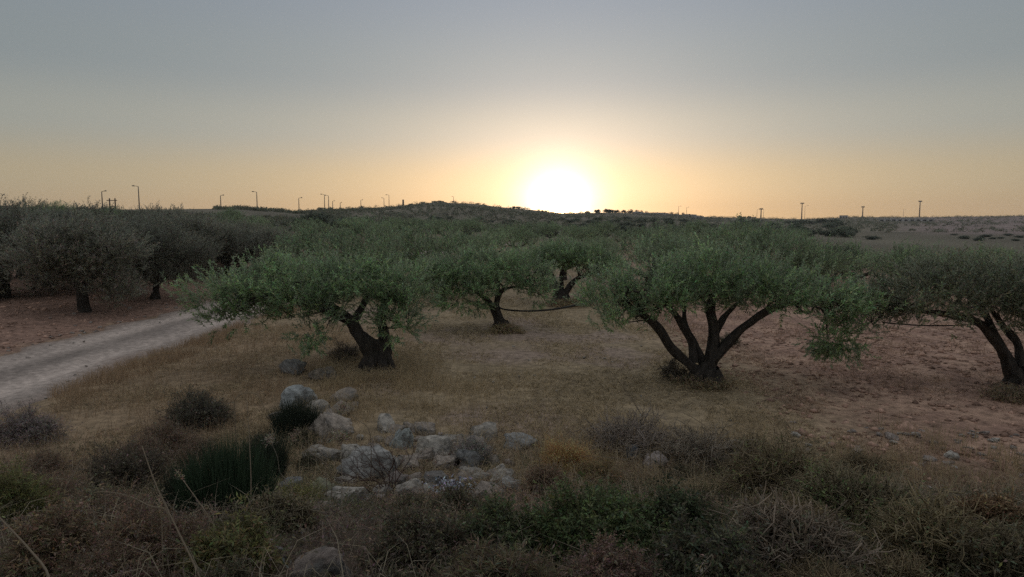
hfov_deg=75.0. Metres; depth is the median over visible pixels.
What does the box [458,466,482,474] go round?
rock
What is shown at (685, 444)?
shrub
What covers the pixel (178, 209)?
olive tree
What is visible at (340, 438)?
dry stalk
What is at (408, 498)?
shrub
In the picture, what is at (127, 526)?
shrub
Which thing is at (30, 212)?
olive tree
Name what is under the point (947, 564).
shrub
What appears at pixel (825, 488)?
shrub
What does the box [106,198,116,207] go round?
power pole
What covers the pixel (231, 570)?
shrub
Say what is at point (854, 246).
olive tree
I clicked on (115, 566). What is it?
shrub
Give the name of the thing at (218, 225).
olive tree
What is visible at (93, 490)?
shrub
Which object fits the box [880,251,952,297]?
olive tree
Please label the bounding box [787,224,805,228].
bush
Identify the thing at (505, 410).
dry grass
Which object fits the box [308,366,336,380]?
boulder
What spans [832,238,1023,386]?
olive tree
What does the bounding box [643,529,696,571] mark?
shrub
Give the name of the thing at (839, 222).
bush
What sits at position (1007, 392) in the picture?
weeds
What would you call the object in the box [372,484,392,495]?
rock
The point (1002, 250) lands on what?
olive tree
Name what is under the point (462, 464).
rock
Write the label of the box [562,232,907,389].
olive tree
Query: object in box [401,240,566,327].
olive tree
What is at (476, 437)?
rock
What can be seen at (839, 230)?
bush
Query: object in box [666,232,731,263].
olive tree
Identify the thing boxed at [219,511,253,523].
shrub
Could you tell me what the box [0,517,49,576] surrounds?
dry stalk
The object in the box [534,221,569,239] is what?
olive tree
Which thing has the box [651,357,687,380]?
brushwood
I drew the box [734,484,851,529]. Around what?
shrub
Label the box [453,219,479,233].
olive tree
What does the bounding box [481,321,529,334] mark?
weeds
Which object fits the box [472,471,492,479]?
rock
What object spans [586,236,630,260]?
olive tree
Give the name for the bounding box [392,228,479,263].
olive tree
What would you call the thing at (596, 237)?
olive tree
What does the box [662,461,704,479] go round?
shrub
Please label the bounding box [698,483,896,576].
shrub
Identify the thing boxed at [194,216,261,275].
olive tree
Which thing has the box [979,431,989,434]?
stone
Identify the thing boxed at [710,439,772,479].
shrub
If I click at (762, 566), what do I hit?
shrub
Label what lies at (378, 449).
boulder
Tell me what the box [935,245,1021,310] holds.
olive tree
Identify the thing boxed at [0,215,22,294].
olive tree
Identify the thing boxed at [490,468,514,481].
rock
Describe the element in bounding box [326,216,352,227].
bush
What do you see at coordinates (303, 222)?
olive tree
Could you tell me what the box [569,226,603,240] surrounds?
olive tree
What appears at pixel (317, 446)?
rock
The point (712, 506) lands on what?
shrub
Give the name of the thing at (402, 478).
boulder
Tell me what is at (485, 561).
shrub
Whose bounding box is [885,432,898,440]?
stone
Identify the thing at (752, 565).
shrub
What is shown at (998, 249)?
olive tree
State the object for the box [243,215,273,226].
olive tree
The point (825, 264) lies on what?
olive tree
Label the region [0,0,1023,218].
sky
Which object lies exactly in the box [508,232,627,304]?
olive tree
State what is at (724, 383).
weeds
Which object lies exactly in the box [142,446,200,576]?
dry stalk
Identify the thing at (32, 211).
olive tree
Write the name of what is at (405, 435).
boulder
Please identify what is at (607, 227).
olive tree
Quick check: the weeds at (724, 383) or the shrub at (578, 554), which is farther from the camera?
the weeds at (724, 383)
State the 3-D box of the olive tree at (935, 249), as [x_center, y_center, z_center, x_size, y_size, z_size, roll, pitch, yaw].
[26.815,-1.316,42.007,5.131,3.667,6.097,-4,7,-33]
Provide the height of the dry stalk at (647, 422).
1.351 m
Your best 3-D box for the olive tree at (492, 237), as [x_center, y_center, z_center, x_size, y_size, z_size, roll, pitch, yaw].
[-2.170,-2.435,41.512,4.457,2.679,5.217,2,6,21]
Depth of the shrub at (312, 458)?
8.22 m
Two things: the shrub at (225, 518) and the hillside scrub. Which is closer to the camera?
the shrub at (225, 518)
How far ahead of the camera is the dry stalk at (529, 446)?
6.90 m
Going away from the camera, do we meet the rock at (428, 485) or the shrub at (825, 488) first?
the shrub at (825, 488)
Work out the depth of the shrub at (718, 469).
7.88 m
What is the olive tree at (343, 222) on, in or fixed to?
on the ground at (854, 412)
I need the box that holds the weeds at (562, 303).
[537,296,592,308]
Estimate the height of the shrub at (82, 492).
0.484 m
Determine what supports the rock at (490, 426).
on the ground at (854, 412)
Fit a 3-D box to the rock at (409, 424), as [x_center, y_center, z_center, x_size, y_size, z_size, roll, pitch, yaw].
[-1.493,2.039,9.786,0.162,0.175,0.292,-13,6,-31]
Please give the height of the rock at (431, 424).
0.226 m
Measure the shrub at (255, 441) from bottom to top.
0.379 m
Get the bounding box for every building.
[691,216,703,218]
[839,215,847,218]
[878,218,934,221]
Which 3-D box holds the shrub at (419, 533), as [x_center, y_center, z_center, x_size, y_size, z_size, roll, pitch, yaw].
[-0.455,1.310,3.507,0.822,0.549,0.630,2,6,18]
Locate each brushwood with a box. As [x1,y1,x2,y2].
[325,333,362,361]
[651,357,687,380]
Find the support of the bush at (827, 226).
on the ground at (854, 412)
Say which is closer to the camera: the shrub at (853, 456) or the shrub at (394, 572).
the shrub at (394, 572)
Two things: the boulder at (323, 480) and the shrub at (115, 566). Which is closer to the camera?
the shrub at (115, 566)
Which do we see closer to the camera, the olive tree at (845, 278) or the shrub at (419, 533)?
the shrub at (419, 533)
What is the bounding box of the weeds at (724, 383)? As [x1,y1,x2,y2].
[664,371,738,392]
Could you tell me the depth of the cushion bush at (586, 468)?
7.53 m
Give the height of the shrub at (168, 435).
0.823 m
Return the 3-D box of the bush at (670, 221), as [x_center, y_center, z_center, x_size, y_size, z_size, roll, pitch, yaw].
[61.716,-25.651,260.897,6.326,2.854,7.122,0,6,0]
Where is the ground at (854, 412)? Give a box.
[0,202,1023,576]
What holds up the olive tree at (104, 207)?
on the ground at (854, 412)
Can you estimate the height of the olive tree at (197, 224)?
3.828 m
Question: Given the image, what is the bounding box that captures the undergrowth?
[0,421,1023,576]
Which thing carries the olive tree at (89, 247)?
on the ground at (854, 412)
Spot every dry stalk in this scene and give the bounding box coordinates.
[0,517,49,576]
[63,441,85,499]
[74,491,171,566]
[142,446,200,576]
[156,496,164,576]
[174,469,216,530]
[234,393,264,449]
[247,404,251,509]
[264,433,293,498]
[290,425,326,499]
[330,428,350,519]
[335,400,371,481]
[481,431,539,484]
[596,456,641,496]
[607,367,660,476]
[620,380,650,474]
[678,411,725,480]
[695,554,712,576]
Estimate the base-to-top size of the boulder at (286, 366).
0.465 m
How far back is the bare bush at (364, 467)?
7.14 m
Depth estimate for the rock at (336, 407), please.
10.33 m
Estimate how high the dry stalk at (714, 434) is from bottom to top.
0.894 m
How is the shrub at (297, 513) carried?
on the ground at (854, 412)
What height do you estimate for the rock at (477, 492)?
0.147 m
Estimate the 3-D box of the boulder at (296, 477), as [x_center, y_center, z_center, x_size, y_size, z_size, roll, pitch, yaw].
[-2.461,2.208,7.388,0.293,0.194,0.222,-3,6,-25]
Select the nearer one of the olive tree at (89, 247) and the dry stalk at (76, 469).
the dry stalk at (76, 469)
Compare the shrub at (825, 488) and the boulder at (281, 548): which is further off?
the shrub at (825, 488)
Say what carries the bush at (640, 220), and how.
on the ground at (854, 412)
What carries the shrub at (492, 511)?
on the ground at (854, 412)
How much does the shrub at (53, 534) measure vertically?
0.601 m
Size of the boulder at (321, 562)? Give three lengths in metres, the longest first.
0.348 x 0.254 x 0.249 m
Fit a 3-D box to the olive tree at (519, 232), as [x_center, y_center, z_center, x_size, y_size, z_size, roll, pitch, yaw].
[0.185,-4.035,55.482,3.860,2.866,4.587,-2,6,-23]
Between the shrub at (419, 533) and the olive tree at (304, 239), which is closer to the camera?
the shrub at (419, 533)
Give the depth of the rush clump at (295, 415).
9.41 m
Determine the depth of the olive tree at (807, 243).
27.77 m
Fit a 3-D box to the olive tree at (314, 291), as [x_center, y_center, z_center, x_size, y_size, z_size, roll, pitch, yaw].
[-4.034,0.352,13.932,5.557,2.813,3.605,0,6,0]
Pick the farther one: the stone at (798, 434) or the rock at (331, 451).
the stone at (798, 434)
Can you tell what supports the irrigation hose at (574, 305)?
hanging from the olive tree at (455, 273)
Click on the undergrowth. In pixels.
(363, 508)
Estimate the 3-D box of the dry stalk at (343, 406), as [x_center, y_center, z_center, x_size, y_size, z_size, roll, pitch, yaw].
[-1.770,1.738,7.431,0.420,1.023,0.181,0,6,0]
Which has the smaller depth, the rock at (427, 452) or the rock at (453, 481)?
the rock at (453, 481)
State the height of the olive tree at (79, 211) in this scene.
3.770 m
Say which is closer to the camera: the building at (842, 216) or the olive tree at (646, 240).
the olive tree at (646, 240)
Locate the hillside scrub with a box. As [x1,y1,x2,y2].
[0,201,1023,236]
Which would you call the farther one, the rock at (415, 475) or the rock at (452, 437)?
the rock at (452, 437)
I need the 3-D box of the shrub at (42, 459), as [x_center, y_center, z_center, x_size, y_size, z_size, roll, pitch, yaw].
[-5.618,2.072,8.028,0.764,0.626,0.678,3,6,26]
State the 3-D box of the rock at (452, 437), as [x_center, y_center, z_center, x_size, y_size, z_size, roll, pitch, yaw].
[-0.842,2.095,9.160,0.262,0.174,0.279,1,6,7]
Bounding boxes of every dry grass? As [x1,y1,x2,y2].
[0,282,1023,492]
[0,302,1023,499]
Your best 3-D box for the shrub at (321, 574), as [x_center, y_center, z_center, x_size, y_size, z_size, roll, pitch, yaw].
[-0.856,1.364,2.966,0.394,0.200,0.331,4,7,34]
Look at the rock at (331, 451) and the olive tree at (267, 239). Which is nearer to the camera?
the rock at (331, 451)
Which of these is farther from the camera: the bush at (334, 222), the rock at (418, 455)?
the bush at (334, 222)
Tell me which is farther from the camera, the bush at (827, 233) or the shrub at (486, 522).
the bush at (827, 233)
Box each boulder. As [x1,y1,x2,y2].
[267,545,286,562]
[277,476,302,490]
[279,359,306,374]
[279,384,316,407]
[288,546,354,576]
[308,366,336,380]
[310,476,334,497]
[312,412,353,440]
[314,500,336,512]
[323,486,370,506]
[336,445,396,479]
[339,444,359,461]
[383,471,408,487]
[390,428,413,449]
[415,435,453,455]
[424,470,448,487]
[431,455,457,469]
[456,449,482,466]
[497,476,520,490]
[504,432,537,450]
[623,444,642,459]
[642,450,669,470]
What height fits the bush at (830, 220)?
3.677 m
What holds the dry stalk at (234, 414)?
on the ground at (854, 412)
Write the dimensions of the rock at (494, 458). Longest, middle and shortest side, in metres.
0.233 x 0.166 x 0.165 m
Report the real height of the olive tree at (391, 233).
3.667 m
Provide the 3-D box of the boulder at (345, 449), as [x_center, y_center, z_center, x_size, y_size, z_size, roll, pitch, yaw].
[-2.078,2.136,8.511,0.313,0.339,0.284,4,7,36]
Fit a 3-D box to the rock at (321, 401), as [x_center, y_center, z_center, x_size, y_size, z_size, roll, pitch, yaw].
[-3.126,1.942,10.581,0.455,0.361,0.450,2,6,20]
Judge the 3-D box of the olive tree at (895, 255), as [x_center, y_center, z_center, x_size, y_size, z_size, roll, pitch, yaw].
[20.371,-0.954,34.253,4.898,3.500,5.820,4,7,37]
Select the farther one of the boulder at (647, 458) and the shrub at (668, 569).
the boulder at (647, 458)
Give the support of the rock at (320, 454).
on the ground at (854, 412)
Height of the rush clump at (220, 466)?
0.755 m
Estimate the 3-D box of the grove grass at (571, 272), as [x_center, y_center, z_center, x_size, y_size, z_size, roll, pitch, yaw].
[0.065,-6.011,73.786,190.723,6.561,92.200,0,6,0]
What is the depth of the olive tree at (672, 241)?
25.29 m
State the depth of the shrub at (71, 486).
6.31 m
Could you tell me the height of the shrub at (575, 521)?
0.689 m
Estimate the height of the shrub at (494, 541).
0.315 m
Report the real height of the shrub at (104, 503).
0.538 m
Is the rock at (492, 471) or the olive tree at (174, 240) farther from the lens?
the olive tree at (174, 240)
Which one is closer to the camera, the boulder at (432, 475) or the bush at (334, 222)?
the boulder at (432, 475)
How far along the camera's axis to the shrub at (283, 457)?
7.74 m
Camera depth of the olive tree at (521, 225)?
69.42 m
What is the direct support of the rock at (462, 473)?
on the ground at (854, 412)
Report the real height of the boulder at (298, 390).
0.510 m
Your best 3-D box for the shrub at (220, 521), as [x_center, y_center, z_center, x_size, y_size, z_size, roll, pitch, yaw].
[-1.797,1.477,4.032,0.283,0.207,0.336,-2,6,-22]
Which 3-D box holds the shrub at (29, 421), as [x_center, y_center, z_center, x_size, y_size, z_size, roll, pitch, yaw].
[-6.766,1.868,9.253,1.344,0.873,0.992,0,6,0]
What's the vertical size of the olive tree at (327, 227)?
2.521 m
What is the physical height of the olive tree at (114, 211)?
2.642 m
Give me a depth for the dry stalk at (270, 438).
5.20 m
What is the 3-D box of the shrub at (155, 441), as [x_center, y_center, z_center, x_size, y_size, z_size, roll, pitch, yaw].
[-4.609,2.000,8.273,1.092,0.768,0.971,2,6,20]
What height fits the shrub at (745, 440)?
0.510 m
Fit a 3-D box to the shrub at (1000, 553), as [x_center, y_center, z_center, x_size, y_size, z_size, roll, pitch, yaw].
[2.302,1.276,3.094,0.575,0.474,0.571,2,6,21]
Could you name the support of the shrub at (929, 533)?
on the ground at (854, 412)
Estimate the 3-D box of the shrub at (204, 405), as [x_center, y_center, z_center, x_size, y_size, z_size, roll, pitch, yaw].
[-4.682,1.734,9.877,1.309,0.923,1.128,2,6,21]
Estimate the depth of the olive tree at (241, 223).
42.68 m
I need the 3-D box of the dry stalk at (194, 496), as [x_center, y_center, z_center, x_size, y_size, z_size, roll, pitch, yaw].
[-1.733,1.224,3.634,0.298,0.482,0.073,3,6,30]
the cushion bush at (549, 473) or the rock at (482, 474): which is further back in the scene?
the rock at (482, 474)
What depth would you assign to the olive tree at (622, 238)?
63.12 m
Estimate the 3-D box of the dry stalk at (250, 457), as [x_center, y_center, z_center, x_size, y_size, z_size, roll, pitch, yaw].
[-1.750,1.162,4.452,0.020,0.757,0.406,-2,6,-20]
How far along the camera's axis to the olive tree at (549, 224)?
104.37 m
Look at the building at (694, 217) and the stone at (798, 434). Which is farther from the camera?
the building at (694, 217)
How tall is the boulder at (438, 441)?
0.356 m
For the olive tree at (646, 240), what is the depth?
28.54 m
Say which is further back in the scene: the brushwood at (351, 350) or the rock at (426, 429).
the brushwood at (351, 350)
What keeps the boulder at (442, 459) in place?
on the ground at (854, 412)
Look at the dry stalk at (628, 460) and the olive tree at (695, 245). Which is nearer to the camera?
the dry stalk at (628, 460)
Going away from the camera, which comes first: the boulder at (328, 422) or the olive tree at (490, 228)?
the boulder at (328, 422)
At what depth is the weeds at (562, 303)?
23.82 m
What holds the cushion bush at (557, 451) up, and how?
on the ground at (854, 412)
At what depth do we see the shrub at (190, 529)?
3.41 m
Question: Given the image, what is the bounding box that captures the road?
[0,242,517,416]
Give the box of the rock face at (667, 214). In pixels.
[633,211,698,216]
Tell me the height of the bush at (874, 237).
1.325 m
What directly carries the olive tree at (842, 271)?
on the ground at (854, 412)
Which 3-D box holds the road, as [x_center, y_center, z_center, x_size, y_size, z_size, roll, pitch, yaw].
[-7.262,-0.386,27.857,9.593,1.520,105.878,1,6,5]
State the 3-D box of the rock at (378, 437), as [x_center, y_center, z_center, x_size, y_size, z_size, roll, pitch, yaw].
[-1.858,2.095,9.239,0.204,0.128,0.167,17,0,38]
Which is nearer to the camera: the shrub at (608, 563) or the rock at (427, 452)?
the shrub at (608, 563)
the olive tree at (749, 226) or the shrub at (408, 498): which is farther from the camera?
the olive tree at (749, 226)
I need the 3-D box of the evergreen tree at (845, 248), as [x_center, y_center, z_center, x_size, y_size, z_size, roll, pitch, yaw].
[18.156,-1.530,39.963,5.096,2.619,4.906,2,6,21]
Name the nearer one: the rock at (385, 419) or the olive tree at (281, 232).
the rock at (385, 419)
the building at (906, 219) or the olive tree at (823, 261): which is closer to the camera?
the olive tree at (823, 261)
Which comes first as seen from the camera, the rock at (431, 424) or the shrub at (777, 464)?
the shrub at (777, 464)
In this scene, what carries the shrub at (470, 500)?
on the ground at (854, 412)
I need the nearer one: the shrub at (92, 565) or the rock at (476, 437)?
the shrub at (92, 565)
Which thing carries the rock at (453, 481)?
on the ground at (854, 412)
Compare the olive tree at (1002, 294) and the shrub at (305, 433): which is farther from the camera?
the olive tree at (1002, 294)
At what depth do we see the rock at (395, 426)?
9.63 m
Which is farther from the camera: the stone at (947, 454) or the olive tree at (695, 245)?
the olive tree at (695, 245)
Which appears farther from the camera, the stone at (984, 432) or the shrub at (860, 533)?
the stone at (984, 432)
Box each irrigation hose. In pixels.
[499,300,596,311]
[882,319,992,325]
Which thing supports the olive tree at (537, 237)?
on the ground at (854, 412)
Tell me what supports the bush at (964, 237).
on the ground at (854, 412)
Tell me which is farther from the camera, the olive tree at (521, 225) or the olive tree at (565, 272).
the olive tree at (521, 225)
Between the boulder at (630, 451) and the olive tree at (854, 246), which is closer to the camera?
the boulder at (630, 451)
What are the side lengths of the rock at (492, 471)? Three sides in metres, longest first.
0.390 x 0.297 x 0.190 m
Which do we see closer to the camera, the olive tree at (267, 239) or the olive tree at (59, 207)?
the olive tree at (267, 239)
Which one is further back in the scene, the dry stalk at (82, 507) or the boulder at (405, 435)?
the boulder at (405, 435)
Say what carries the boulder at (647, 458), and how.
on the ground at (854, 412)
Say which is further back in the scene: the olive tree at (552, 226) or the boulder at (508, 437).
the olive tree at (552, 226)
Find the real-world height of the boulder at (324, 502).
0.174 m
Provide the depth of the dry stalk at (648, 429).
7.70 m
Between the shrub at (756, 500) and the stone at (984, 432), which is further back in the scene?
the stone at (984, 432)
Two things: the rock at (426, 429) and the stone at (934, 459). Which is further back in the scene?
the rock at (426, 429)
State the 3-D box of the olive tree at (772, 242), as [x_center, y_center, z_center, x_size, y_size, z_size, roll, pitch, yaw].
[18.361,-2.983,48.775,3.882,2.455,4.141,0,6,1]
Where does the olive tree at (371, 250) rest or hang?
on the ground at (854, 412)
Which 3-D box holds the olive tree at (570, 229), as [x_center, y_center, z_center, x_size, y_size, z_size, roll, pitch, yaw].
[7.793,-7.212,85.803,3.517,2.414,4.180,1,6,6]
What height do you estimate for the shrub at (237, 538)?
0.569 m
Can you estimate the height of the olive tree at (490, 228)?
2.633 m
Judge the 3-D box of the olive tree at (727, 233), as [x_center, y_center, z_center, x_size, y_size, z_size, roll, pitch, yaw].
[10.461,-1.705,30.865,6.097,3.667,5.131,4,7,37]
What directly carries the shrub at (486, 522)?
on the ground at (854, 412)
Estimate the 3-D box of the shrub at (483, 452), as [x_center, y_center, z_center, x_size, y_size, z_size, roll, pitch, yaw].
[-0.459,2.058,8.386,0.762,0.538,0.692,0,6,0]
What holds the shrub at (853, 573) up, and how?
on the ground at (854, 412)
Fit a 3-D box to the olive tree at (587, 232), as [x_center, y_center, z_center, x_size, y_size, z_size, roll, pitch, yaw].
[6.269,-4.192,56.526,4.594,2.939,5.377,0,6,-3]
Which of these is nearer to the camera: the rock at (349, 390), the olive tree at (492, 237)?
the rock at (349, 390)
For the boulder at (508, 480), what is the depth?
7.24 m
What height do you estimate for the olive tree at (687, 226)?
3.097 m
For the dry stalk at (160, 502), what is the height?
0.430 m
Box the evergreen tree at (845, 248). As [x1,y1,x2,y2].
[784,243,861,281]
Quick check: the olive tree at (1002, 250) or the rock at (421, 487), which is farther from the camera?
the olive tree at (1002, 250)
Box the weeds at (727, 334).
[720,332,743,345]
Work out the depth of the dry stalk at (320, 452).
6.20 m
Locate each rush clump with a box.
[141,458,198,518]
[150,427,290,522]
[262,391,324,437]
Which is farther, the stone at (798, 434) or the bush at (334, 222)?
the bush at (334, 222)
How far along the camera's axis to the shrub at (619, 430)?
8.77 m
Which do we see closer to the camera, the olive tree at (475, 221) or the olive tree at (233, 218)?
the olive tree at (233, 218)
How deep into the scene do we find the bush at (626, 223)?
199.23 m
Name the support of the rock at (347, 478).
on the ground at (854, 412)
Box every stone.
[791,432,800,437]
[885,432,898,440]
[922,455,937,461]
[943,450,959,459]
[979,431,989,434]
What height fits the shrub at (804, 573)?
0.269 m
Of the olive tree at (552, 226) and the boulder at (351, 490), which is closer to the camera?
the boulder at (351, 490)
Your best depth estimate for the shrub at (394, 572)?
3.12 m
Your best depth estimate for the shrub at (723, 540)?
3.03 m
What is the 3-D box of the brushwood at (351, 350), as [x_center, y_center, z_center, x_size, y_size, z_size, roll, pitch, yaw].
[-3.720,1.355,14.612,1.029,0.743,0.841,2,6,19]
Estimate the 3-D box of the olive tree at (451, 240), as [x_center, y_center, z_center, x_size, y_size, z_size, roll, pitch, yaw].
[-3.011,-1.132,26.135,5.820,3.500,4.898,0,6,-2]
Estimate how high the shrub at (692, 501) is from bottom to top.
0.604 m
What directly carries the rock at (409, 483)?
on the ground at (854, 412)
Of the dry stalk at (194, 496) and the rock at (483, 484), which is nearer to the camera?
the dry stalk at (194, 496)
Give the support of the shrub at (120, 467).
on the ground at (854, 412)
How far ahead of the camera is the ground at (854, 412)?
13.83 m
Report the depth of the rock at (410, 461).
8.20 m
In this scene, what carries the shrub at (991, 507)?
on the ground at (854, 412)
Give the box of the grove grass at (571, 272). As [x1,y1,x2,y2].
[13,219,1022,305]
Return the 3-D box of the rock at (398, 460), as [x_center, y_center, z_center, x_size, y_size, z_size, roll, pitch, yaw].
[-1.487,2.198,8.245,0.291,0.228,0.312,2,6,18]
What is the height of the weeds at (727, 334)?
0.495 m
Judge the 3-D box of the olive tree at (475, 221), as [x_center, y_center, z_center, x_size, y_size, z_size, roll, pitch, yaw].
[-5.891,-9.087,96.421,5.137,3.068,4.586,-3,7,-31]
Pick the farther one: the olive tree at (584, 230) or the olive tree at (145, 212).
the olive tree at (584, 230)
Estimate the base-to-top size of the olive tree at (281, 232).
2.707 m
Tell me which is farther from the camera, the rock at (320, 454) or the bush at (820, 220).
the bush at (820, 220)
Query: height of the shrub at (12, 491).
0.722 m
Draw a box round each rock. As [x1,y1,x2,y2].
[301,444,323,454]
[302,399,330,412]
[302,452,324,465]
[318,447,341,461]
[325,400,352,416]
[329,387,358,402]
[334,476,356,486]
[371,435,384,442]
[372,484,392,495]
[377,413,394,432]
[383,435,394,446]
[389,424,406,433]
[393,455,401,470]
[393,478,421,495]
[398,454,419,469]
[403,422,412,429]
[409,472,422,481]
[411,422,435,432]
[411,486,424,494]
[412,453,424,462]
[415,426,434,435]
[421,447,434,461]
[422,474,476,493]
[423,483,432,492]
[444,434,457,441]
[454,469,478,484]
[458,462,470,468]
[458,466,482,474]
[466,435,490,455]
[469,422,497,439]
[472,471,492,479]
[472,488,487,499]
[474,480,504,495]
[486,468,515,478]
[488,454,499,465]
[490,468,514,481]
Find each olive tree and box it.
[0,192,59,278]
[0,193,105,298]
[0,200,164,312]
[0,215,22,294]
[1,206,101,289]
[37,199,76,211]
[39,196,164,289]
[59,204,100,215]
[87,208,225,299]
[99,206,127,216]
[102,200,186,272]
[119,205,206,261]
[134,204,229,278]
[161,242,448,372]
[181,213,241,269]
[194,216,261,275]
[211,207,250,221]
[215,218,266,260]
[215,224,297,275]
[219,214,255,225]
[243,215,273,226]
[256,217,361,281]
[257,226,301,254]
[290,216,325,230]
[295,218,340,238]
[303,228,410,293]
[312,212,424,266]
[334,216,372,231]
[360,215,507,299]
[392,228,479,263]
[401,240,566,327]
[451,230,507,258]
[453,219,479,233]
[454,215,484,229]
[457,229,525,253]
[479,222,508,236]
[494,224,538,250]
[498,221,533,243]
[508,229,547,249]
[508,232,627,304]
[520,221,549,233]
[528,230,592,279]
[534,219,559,235]
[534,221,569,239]
[560,225,582,240]
[561,223,613,241]
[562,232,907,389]
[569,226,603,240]
[577,234,618,262]
[586,220,622,240]
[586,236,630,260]
[604,229,639,249]
[611,220,706,291]
[619,229,764,295]
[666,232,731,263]
[676,212,804,271]
[678,219,711,234]
[719,220,758,236]
[720,220,859,277]
[746,233,787,253]
[774,247,863,286]
[776,241,859,283]
[784,243,882,292]
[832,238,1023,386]
[835,235,894,287]
[842,250,880,280]
[854,239,953,299]
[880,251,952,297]
[888,238,971,267]
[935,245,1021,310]
[936,240,1022,287]
[964,242,1023,257]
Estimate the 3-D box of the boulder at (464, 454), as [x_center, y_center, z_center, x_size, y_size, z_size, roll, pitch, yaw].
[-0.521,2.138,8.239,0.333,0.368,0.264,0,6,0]
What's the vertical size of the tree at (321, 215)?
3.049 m
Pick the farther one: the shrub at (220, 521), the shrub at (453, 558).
the shrub at (220, 521)
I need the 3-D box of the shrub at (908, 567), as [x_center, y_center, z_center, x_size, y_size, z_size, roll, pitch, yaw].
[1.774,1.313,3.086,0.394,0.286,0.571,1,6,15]
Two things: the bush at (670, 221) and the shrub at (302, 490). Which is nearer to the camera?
the shrub at (302, 490)
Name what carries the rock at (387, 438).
on the ground at (854, 412)
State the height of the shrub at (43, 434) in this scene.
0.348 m
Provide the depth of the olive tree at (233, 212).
79.21 m
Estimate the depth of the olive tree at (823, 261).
40.27 m
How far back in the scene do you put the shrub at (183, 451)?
8.28 m
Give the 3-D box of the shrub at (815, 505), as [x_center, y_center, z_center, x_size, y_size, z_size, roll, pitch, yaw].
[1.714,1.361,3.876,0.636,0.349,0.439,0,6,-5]
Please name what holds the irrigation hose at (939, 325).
hanging from the olive tree at (1002, 294)
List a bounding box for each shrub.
[0,397,82,449]
[0,450,65,532]
[0,482,112,576]
[2,452,92,503]
[19,442,81,476]
[23,423,53,442]
[37,526,178,576]
[47,472,109,521]
[51,465,124,515]
[67,465,171,536]
[68,480,224,576]
[73,436,182,491]
[80,502,177,576]
[83,536,145,576]
[103,426,185,468]
[131,407,206,455]
[145,376,241,433]
[166,428,223,467]
[172,490,295,576]
[200,552,265,576]
[202,516,229,538]
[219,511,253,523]
[237,432,282,453]
[240,419,296,479]
[241,485,328,533]
[277,473,329,501]
[285,426,324,449]
[297,450,323,470]
[298,569,339,576]
[352,492,485,576]
[375,563,424,576]
[387,491,432,514]
[417,533,569,576]
[421,478,493,518]
[432,542,493,576]
[448,481,543,559]
[449,432,501,467]
[457,515,505,542]
[476,521,531,560]
[510,471,675,567]
[552,526,666,576]
[557,543,588,567]
[560,395,686,463]
[616,460,729,538]
[633,414,758,473]
[641,500,770,576]
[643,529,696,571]
[659,537,710,576]
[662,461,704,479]
[692,547,776,576]
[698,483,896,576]
[700,497,729,518]
[704,421,848,502]
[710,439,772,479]
[711,459,740,478]
[714,428,772,452]
[724,484,815,524]
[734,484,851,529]
[747,546,773,572]
[761,553,859,576]
[767,549,855,576]
[773,491,857,536]
[777,548,874,576]
[778,450,926,540]
[819,511,879,575]
[829,444,902,477]
[851,543,942,576]
[853,474,1019,576]
[936,534,972,576]
[942,512,1023,576]
[945,479,1023,534]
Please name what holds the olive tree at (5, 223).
on the ground at (854, 412)
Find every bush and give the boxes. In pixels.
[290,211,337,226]
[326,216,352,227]
[334,436,417,487]
[515,457,571,495]
[530,428,603,475]
[565,441,630,484]
[618,220,636,226]
[633,218,646,222]
[661,220,675,224]
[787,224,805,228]
[815,218,827,222]
[821,224,839,228]
[821,230,838,236]
[827,218,841,222]
[827,226,855,236]
[834,220,846,224]
[862,235,880,239]
[957,236,969,238]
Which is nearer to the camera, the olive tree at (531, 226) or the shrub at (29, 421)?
the shrub at (29, 421)
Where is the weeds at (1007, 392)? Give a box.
[976,381,1023,406]
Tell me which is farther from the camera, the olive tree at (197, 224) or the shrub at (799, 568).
the olive tree at (197, 224)

